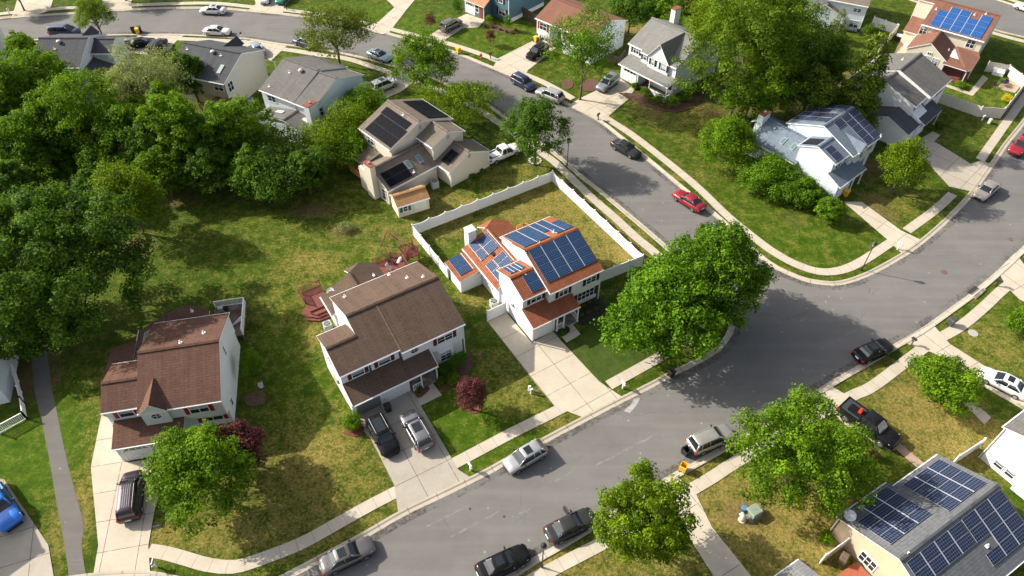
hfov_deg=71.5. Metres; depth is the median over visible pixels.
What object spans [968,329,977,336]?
manhole cover
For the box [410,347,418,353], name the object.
window
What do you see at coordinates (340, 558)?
parked car
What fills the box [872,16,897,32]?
panel fence
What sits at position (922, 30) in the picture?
window
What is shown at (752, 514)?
transformer box
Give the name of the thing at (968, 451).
panel fence
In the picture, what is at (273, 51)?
driveway
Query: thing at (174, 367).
rust roof house
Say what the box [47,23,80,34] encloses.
parked minivan
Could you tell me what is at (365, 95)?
garden bush
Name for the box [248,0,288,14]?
driveway
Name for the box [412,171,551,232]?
panel fence
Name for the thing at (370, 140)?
window
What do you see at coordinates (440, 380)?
garden bush
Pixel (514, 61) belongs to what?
driveway
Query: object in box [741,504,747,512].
water butt
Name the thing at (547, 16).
split level house
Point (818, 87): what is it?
leafy tree
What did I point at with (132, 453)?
garage door
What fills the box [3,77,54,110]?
leafy tree
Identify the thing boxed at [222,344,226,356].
window
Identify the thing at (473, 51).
pavement
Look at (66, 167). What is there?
leafy tree
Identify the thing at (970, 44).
window
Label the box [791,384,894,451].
driveway
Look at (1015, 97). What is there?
panel fence
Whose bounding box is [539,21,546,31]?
window
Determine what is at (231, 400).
window
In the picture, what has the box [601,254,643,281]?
panel fence
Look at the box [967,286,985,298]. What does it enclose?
storm drain
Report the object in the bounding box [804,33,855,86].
leafy tree
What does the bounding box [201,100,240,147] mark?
leafy tree
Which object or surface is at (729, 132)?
leafy tree
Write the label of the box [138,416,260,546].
leafy tree
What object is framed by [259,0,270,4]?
parked suv
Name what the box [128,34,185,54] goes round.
driveway
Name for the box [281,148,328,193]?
leafy tree
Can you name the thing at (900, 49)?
patio
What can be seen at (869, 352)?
parked car
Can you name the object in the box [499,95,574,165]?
leafy tree
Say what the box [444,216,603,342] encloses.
red roof solar house
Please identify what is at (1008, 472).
window
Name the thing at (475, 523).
road scuff
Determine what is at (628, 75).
garage door
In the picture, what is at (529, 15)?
panel fence
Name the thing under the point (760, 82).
leafy tree
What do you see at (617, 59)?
panel fence
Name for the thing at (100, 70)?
leafy tree
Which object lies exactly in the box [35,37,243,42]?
pavement
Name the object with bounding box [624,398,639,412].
road patch
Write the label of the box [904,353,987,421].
leafy tree
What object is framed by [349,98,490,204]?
beige solar house
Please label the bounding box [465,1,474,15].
garage door
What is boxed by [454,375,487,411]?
leafy tree
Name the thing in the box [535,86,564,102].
parked suv
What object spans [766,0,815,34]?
leafy tree
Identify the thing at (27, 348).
leafy tree
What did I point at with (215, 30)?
parked car
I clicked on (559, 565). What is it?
pavement
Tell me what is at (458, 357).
garden bush
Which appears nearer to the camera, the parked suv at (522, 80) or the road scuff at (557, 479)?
the road scuff at (557, 479)
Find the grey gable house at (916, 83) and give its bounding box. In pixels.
[848,52,951,144]
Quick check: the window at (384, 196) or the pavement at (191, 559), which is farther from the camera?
the window at (384, 196)
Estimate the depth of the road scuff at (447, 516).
66.80 m
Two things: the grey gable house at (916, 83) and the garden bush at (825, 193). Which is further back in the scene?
the grey gable house at (916, 83)
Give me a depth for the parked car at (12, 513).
65.78 m
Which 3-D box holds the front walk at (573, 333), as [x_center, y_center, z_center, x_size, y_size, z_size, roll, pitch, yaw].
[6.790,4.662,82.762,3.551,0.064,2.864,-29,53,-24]
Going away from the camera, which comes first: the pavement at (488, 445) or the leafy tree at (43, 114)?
the pavement at (488, 445)
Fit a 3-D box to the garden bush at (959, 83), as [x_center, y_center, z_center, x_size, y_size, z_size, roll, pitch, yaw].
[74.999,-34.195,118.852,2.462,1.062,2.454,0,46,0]
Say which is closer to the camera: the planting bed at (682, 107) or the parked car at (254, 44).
the planting bed at (682, 107)
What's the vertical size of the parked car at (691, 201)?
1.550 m
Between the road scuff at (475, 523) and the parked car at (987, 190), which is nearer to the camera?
the road scuff at (475, 523)
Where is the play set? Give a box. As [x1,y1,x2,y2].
[380,230,419,262]
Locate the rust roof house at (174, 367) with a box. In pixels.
[100,297,247,460]
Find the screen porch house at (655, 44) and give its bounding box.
[618,5,720,101]
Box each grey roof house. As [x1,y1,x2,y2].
[35,26,134,104]
[258,55,371,146]
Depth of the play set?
89.56 m
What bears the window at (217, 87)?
in the charcoal roof house at (233, 66)
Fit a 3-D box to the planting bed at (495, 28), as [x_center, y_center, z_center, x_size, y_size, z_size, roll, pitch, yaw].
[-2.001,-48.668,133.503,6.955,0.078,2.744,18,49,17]
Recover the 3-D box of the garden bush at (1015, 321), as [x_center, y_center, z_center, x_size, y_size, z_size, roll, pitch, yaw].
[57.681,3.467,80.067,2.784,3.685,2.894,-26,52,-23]
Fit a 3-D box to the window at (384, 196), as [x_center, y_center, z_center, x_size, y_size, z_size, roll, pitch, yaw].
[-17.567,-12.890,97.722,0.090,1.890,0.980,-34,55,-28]
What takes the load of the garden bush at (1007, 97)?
on the lawn
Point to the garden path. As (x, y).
(983, 79)
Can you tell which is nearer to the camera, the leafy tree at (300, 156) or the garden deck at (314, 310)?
the garden deck at (314, 310)
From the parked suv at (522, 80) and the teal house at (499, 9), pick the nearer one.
the parked suv at (522, 80)
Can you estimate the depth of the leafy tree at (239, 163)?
94.79 m
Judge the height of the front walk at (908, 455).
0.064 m
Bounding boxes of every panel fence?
[411,224,448,278]
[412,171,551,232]
[486,301,506,321]
[522,7,536,23]
[552,170,642,258]
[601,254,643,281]
[604,49,625,63]
[819,537,849,563]
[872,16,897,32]
[878,24,899,52]
[938,93,1005,118]
[953,437,986,462]
[984,61,1023,88]
[1001,85,1023,116]
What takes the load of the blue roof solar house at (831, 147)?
on the lawn
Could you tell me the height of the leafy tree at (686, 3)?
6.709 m
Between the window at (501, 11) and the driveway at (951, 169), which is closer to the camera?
the driveway at (951, 169)
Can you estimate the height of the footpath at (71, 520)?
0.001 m
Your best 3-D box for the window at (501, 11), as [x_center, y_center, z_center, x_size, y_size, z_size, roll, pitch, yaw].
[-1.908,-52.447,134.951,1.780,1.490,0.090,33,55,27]
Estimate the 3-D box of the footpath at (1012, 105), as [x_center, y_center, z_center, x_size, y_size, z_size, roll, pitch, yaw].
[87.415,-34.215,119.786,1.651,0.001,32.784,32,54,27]
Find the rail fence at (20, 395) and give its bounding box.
[0,363,27,433]
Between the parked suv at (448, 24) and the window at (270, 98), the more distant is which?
the parked suv at (448, 24)
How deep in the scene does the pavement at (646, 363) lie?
98.00 m
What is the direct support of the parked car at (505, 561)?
on the road at (774, 351)
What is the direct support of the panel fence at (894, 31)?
on the lawn
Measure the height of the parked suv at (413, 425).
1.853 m
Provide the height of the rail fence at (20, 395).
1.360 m
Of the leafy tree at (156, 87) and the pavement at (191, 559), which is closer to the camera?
the pavement at (191, 559)
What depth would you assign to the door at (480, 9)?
135.52 m
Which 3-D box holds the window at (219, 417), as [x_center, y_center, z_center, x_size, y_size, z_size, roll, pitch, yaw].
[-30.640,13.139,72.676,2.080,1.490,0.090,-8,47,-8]
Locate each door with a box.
[120,445,154,460]
[355,395,382,414]
[384,382,409,401]
[414,200,426,212]
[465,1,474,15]
[479,7,482,18]
[533,321,552,340]
[622,67,636,82]
[835,183,848,197]
[914,124,923,137]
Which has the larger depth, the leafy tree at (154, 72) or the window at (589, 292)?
the leafy tree at (154, 72)
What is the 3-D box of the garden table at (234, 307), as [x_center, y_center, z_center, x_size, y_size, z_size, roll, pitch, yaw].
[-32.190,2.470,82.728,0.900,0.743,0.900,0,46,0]
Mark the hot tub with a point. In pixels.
(898, 36)
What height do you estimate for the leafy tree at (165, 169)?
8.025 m
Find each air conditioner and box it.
[322,320,332,331]
[430,178,439,189]
[489,297,498,308]
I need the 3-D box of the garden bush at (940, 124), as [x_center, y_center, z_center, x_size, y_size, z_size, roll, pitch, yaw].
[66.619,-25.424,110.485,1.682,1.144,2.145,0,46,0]
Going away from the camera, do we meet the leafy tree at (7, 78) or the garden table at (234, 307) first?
the garden table at (234, 307)
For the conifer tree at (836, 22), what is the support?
on the lawn
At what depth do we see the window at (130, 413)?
69.76 m
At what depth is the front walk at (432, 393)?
76.19 m
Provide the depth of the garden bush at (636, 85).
118.38 m
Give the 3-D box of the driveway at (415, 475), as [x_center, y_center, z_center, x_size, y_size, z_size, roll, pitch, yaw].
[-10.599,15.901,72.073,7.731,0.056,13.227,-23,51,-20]
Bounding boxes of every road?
[0,9,1023,575]
[915,0,1023,35]
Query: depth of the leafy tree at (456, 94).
108.51 m
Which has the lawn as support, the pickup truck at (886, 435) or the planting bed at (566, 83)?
the planting bed at (566, 83)
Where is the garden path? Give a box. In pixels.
[946,75,987,95]
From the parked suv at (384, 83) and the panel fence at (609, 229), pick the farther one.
the parked suv at (384, 83)
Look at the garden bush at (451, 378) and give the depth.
76.76 m
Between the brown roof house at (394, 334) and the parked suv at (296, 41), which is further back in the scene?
the parked suv at (296, 41)
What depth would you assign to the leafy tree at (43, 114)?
98.60 m
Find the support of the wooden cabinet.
on the garden deck
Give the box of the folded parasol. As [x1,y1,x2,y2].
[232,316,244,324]
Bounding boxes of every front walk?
[418,384,441,405]
[561,314,579,342]
[895,443,923,466]
[963,403,978,414]
[975,407,990,424]
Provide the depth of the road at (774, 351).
82.12 m
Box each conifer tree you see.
[824,8,847,43]
[826,24,892,129]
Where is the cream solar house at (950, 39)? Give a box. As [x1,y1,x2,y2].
[900,0,1001,82]
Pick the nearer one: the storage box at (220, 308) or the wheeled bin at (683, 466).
the wheeled bin at (683, 466)
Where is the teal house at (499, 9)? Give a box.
[464,0,543,22]
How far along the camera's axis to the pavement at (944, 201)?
96.83 m
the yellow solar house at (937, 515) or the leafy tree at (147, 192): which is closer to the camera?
the yellow solar house at (937, 515)
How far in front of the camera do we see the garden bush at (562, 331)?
81.89 m
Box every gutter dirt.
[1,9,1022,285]
[36,32,737,538]
[529,287,970,555]
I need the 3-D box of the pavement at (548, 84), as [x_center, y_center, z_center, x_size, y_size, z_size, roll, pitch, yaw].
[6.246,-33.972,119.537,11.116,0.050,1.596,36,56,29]
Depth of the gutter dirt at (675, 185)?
99.09 m
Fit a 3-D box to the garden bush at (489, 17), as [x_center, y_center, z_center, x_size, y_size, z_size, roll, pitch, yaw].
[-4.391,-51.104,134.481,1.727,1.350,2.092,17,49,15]
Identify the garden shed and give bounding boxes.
[389,185,429,217]
[774,559,819,575]
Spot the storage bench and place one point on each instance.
(999, 72)
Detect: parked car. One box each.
[0,481,24,532]
[126,37,154,49]
[199,4,226,15]
[202,25,231,36]
[248,41,265,54]
[275,0,287,4]
[317,536,376,575]
[366,48,391,62]
[473,544,531,575]
[502,438,548,474]
[542,506,596,545]
[610,138,641,158]
[672,189,706,212]
[851,338,893,363]
[972,179,1001,201]
[977,366,1023,400]
[1012,2,1023,10]
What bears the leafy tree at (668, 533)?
on the lawn
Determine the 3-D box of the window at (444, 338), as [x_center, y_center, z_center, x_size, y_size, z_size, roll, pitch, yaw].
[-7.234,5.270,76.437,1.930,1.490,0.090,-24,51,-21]
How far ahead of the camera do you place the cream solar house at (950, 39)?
121.94 m
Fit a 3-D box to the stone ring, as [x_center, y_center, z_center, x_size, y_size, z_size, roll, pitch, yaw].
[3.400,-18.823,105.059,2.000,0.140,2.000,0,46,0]
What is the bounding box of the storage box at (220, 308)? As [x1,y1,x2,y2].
[217,305,224,311]
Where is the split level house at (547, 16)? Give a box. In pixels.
[535,0,627,63]
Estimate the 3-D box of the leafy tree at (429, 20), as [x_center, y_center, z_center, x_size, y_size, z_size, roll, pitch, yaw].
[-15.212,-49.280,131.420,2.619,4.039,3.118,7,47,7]
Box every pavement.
[0,2,366,23]
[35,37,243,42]
[149,486,395,573]
[282,48,709,388]
[391,28,497,61]
[452,406,566,467]
[525,73,575,99]
[526,282,1009,575]
[605,116,893,275]
[903,192,955,232]
[976,92,1023,160]
[992,31,1023,42]
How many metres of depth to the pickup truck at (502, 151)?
104.38 m
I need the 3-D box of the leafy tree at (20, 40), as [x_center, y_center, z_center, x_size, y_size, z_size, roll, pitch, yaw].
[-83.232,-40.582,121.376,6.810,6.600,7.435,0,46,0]
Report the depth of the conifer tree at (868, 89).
101.47 m
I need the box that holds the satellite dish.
[844,510,856,520]
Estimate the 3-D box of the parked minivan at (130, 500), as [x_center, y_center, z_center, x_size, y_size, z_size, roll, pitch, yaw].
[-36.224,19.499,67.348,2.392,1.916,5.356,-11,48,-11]
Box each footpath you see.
[31,346,85,575]
[997,89,1023,124]
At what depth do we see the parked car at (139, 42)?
127.75 m
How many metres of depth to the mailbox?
62.70 m
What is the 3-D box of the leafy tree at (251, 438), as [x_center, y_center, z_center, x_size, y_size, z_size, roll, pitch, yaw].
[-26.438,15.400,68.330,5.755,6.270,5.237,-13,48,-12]
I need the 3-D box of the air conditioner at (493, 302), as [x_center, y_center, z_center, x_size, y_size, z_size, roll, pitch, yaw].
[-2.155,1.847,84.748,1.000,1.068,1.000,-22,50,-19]
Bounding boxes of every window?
[117,410,136,417]
[150,413,162,418]
[188,405,210,414]
[202,415,224,422]
[212,83,224,91]
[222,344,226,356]
[227,79,234,92]
[229,395,233,407]
[267,94,276,103]
[318,105,324,117]
[351,368,364,378]
[367,136,374,146]
[378,356,390,366]
[381,187,386,200]
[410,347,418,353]
[433,344,453,363]
[437,331,452,344]
[440,348,451,361]
[498,7,504,16]
[530,294,541,303]
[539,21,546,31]
[558,287,568,297]
[577,286,594,301]
[586,274,596,284]
[633,47,638,54]
[660,63,666,72]
[848,19,859,27]
[857,550,877,572]
[918,25,928,33]
[931,57,939,65]
[964,39,976,48]
[992,459,1005,470]
[1003,468,1016,479]
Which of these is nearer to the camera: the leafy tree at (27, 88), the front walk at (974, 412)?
the front walk at (974, 412)
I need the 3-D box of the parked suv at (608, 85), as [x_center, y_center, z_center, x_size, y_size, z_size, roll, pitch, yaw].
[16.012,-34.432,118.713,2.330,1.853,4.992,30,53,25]
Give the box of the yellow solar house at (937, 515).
[830,454,1023,575]
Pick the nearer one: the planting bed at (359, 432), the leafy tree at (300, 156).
the planting bed at (359, 432)
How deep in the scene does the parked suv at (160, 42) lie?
126.61 m
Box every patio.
[895,42,906,52]
[996,78,1019,92]
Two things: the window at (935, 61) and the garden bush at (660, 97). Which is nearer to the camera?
the garden bush at (660, 97)
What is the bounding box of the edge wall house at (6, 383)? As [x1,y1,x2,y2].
[0,336,19,403]
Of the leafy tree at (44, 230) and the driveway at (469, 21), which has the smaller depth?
the leafy tree at (44, 230)
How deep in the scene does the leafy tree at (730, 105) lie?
108.57 m
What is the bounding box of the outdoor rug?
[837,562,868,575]
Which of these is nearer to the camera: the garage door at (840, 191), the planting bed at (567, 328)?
the planting bed at (567, 328)
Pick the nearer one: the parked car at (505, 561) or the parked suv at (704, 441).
the parked car at (505, 561)
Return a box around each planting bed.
[244,391,265,405]
[343,424,363,436]
[414,386,429,397]
[436,352,472,389]
[467,406,480,413]
[481,23,518,33]
[557,326,569,335]
[561,78,572,89]
[578,296,605,325]
[579,79,598,91]
[619,91,702,111]
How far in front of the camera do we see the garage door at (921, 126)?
108.76 m
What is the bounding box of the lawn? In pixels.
[0,0,1023,575]
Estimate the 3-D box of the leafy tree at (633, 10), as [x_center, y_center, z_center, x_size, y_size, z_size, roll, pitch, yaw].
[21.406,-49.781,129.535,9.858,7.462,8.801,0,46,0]
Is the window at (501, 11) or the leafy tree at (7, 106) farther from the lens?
the window at (501, 11)
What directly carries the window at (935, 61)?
in the cream solar house at (950, 39)
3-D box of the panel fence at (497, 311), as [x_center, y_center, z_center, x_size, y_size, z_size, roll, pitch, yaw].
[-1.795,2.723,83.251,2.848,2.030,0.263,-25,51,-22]
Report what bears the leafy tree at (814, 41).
on the lawn
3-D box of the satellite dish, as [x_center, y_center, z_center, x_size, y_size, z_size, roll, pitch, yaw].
[29.990,20.303,63.198,1.035,1.139,0.714,33,55,28]
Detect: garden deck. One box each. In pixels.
[298,280,330,321]
[372,252,408,274]
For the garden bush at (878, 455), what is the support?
on the lawn
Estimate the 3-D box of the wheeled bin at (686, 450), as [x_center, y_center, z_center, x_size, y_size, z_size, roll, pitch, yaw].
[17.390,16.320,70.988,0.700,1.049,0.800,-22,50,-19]
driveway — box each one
[0,479,53,575]
[11,0,52,17]
[91,415,160,575]
[98,0,132,11]
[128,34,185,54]
[242,40,285,60]
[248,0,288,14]
[352,390,468,510]
[366,0,413,33]
[376,64,422,98]
[427,14,484,44]
[488,313,623,416]
[493,41,555,75]
[569,79,634,120]
[667,478,750,575]
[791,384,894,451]
[844,202,919,252]
[900,323,1023,409]
[920,131,993,191]
[997,253,1023,301]
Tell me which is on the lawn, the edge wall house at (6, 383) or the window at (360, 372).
the edge wall house at (6, 383)
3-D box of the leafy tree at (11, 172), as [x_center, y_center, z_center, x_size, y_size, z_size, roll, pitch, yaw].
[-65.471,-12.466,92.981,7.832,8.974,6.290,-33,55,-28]
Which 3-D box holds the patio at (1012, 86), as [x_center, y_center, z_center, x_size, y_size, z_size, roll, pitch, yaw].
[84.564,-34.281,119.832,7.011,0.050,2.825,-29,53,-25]
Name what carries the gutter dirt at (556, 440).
on the road at (774, 351)
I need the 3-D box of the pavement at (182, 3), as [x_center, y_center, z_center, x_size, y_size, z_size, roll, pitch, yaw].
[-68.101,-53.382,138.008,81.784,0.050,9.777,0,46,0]
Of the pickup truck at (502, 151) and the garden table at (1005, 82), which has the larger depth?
the garden table at (1005, 82)
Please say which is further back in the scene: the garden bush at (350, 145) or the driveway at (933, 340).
the garden bush at (350, 145)
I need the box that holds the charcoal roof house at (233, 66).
[170,36,275,110]
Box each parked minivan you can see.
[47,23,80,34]
[115,469,145,523]
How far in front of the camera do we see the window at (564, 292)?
81.25 m
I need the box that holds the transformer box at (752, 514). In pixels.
[745,503,763,523]
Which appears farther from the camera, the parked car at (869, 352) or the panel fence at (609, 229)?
the panel fence at (609, 229)
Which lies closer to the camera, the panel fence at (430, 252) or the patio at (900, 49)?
the panel fence at (430, 252)
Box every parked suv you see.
[146,38,167,52]
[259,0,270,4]
[292,36,317,49]
[365,412,399,458]
[370,77,397,93]
[399,409,434,452]
[438,17,462,32]
[510,71,536,91]
[526,41,548,60]
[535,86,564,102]
[596,71,620,92]
[685,424,734,455]
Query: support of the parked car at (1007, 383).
on the driveway at (933, 340)
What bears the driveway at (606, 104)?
on the lawn
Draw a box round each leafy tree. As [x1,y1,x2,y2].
[0,0,24,10]
[0,48,38,107]
[0,96,21,141]
[0,105,67,163]
[0,156,43,206]
[0,179,162,351]
[0,292,83,362]
[1,29,36,62]
[1,45,83,103]
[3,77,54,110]
[10,151,60,190]
[20,67,124,152]
[28,102,93,153]
[38,149,78,181]
[68,167,121,202]
[70,0,118,33]
[72,142,127,171]
[87,160,167,232]
[88,66,141,104]
[90,99,156,161]
[99,36,194,103]
[117,118,179,174]
[123,94,147,110]
[130,144,191,195]
[133,89,201,163]
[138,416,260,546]
[145,78,192,122]
[163,50,205,101]
[175,110,217,158]
[182,135,236,195]
[193,93,280,159]
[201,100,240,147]
[214,418,268,467]
[219,121,331,203]
[230,143,276,199]
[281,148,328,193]
[293,1,378,63]
[385,27,458,87]
[408,74,504,128]
[423,11,435,26]
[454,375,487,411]
[484,29,495,45]
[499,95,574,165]
[540,1,623,99]
[589,248,750,365]
[589,457,702,567]
[605,0,656,33]
[644,0,682,24]
[661,219,779,319]
[670,0,708,25]
[671,0,822,116]
[683,0,766,49]
[696,111,764,169]
[717,80,775,122]
[723,382,884,521]
[737,48,809,109]
[765,0,838,105]
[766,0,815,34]
[777,61,840,116]
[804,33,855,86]
[875,135,932,193]
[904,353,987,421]
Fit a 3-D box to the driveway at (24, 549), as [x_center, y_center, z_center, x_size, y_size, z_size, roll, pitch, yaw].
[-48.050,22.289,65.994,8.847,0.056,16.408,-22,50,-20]
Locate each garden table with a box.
[230,304,238,312]
[1000,80,1007,86]
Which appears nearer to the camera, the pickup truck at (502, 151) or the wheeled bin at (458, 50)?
the pickup truck at (502, 151)
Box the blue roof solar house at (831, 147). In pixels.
[746,104,881,197]
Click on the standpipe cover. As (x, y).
(742, 518)
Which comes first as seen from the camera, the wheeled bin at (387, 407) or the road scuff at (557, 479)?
the road scuff at (557, 479)
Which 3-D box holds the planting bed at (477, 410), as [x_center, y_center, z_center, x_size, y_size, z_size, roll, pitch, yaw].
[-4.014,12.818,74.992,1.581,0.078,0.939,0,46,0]
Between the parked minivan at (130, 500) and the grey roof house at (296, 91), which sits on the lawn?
the grey roof house at (296, 91)
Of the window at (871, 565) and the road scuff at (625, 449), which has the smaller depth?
the window at (871, 565)
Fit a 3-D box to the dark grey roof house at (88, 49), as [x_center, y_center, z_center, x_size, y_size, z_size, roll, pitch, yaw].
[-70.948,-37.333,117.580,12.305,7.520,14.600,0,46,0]
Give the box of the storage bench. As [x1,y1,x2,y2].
[991,67,1005,76]
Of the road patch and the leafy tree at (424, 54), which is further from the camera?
the leafy tree at (424, 54)
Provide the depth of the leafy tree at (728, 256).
76.21 m
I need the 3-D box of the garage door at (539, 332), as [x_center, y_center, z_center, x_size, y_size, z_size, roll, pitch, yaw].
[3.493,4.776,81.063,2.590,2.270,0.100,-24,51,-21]
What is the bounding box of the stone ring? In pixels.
[528,157,541,164]
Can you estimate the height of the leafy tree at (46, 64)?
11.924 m
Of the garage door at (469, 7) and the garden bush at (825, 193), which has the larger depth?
the garage door at (469, 7)
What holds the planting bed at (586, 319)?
on the lawn
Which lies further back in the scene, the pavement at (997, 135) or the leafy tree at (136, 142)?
the pavement at (997, 135)
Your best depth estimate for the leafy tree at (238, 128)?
96.93 m
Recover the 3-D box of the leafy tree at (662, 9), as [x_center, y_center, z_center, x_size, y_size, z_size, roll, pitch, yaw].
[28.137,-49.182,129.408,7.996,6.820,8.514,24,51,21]
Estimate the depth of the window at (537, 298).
80.28 m
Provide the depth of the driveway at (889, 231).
94.85 m
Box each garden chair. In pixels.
[222,305,229,314]
[385,263,391,271]
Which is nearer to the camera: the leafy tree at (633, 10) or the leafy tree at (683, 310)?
the leafy tree at (683, 310)
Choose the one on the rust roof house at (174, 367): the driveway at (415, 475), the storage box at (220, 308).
the storage box at (220, 308)
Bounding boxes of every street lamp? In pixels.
[540,542,546,567]
[861,242,876,270]
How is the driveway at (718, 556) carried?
on the lawn
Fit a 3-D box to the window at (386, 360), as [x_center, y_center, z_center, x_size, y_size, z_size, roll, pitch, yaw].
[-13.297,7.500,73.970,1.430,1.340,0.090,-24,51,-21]
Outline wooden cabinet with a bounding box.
[837,550,849,565]
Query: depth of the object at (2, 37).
124.90 m
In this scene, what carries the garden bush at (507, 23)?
on the planting bed at (495, 28)
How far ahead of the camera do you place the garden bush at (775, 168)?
97.64 m
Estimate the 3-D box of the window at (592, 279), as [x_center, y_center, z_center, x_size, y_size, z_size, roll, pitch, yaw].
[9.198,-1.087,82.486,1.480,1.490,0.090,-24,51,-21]
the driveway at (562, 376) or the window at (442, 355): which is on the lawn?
the driveway at (562, 376)
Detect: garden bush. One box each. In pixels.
[237,348,265,376]
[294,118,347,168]
[315,96,368,149]
[325,124,369,169]
[334,220,354,231]
[339,81,392,120]
[341,410,362,431]
[416,385,422,392]
[436,375,445,385]
[437,361,455,375]
[444,350,469,369]
[446,371,459,384]
[451,0,463,14]
[486,13,493,21]
[503,14,510,27]
[559,329,566,335]
[631,81,640,88]
[640,86,650,93]
[643,93,653,102]
[652,93,666,106]
[664,94,680,107]
[678,89,693,99]
[693,82,704,93]
[735,150,806,204]
[780,175,825,208]
[805,186,831,208]
[812,196,844,224]
[818,528,835,546]
[861,23,876,35]
[865,447,881,458]
[935,121,945,128]
[954,80,967,88]
[1001,93,1012,100]
[1002,305,1023,334]
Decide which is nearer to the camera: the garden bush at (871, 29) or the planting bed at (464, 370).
the planting bed at (464, 370)
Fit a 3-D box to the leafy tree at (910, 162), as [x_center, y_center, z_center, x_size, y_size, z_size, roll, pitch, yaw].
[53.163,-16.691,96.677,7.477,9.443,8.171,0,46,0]
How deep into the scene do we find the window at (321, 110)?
106.97 m
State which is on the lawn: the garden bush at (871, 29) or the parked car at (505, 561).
the garden bush at (871, 29)
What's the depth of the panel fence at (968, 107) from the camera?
113.13 m
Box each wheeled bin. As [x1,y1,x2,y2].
[134,27,139,33]
[383,401,391,412]
[456,47,460,53]
[667,367,676,377]
[678,460,688,472]
[681,444,691,456]
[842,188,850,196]
[945,316,957,326]
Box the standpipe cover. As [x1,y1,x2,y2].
[738,511,745,523]
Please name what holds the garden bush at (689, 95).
on the lawn
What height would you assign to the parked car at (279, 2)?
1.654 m
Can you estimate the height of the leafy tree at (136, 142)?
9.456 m
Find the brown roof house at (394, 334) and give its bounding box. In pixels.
[316,261,465,415]
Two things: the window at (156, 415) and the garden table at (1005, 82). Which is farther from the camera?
the garden table at (1005, 82)
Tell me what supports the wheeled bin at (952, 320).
on the lawn
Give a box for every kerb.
[0,7,1023,285]
[34,34,734,575]
[506,245,1023,575]
[910,0,1023,37]
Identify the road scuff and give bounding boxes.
[425,505,468,527]
[451,511,498,536]
[512,508,529,517]
[540,470,573,489]
[595,433,656,465]
[820,328,857,349]
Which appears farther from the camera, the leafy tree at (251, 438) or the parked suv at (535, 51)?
the parked suv at (535, 51)
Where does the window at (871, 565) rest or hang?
in the yellow solar house at (937, 515)
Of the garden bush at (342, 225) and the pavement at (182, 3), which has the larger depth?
the pavement at (182, 3)
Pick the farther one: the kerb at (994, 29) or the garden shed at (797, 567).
the kerb at (994, 29)
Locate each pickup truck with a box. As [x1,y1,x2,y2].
[489,143,521,164]
[836,396,901,450]
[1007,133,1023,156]
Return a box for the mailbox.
[150,558,157,567]
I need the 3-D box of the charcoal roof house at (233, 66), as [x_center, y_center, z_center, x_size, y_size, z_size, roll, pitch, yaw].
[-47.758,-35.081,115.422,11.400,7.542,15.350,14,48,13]
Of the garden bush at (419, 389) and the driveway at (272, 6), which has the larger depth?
the driveway at (272, 6)
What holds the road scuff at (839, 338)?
on the road at (774, 351)
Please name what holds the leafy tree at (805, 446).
on the lawn
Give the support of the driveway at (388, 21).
on the lawn
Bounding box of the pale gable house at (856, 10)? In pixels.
[805,0,870,31]
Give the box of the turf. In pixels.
[566,320,658,381]
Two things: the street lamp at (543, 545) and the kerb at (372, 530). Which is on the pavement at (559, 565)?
the street lamp at (543, 545)
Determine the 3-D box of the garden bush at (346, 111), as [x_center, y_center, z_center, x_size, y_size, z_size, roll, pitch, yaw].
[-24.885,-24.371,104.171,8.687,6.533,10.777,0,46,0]
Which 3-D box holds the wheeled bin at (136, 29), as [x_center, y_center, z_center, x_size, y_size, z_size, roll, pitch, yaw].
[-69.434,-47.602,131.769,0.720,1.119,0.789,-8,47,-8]
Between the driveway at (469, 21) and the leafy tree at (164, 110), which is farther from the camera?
the driveway at (469, 21)
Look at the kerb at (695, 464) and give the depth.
76.98 m
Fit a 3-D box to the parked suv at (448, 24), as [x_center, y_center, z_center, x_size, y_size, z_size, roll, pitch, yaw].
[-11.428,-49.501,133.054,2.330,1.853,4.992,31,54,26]
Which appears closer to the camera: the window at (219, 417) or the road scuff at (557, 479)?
the road scuff at (557, 479)
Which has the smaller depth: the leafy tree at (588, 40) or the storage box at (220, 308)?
the storage box at (220, 308)
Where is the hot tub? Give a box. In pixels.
[895,32,902,41]
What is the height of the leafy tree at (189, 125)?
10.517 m
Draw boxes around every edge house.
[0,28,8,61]
[978,410,1023,499]
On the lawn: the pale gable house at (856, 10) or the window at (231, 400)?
the pale gable house at (856, 10)

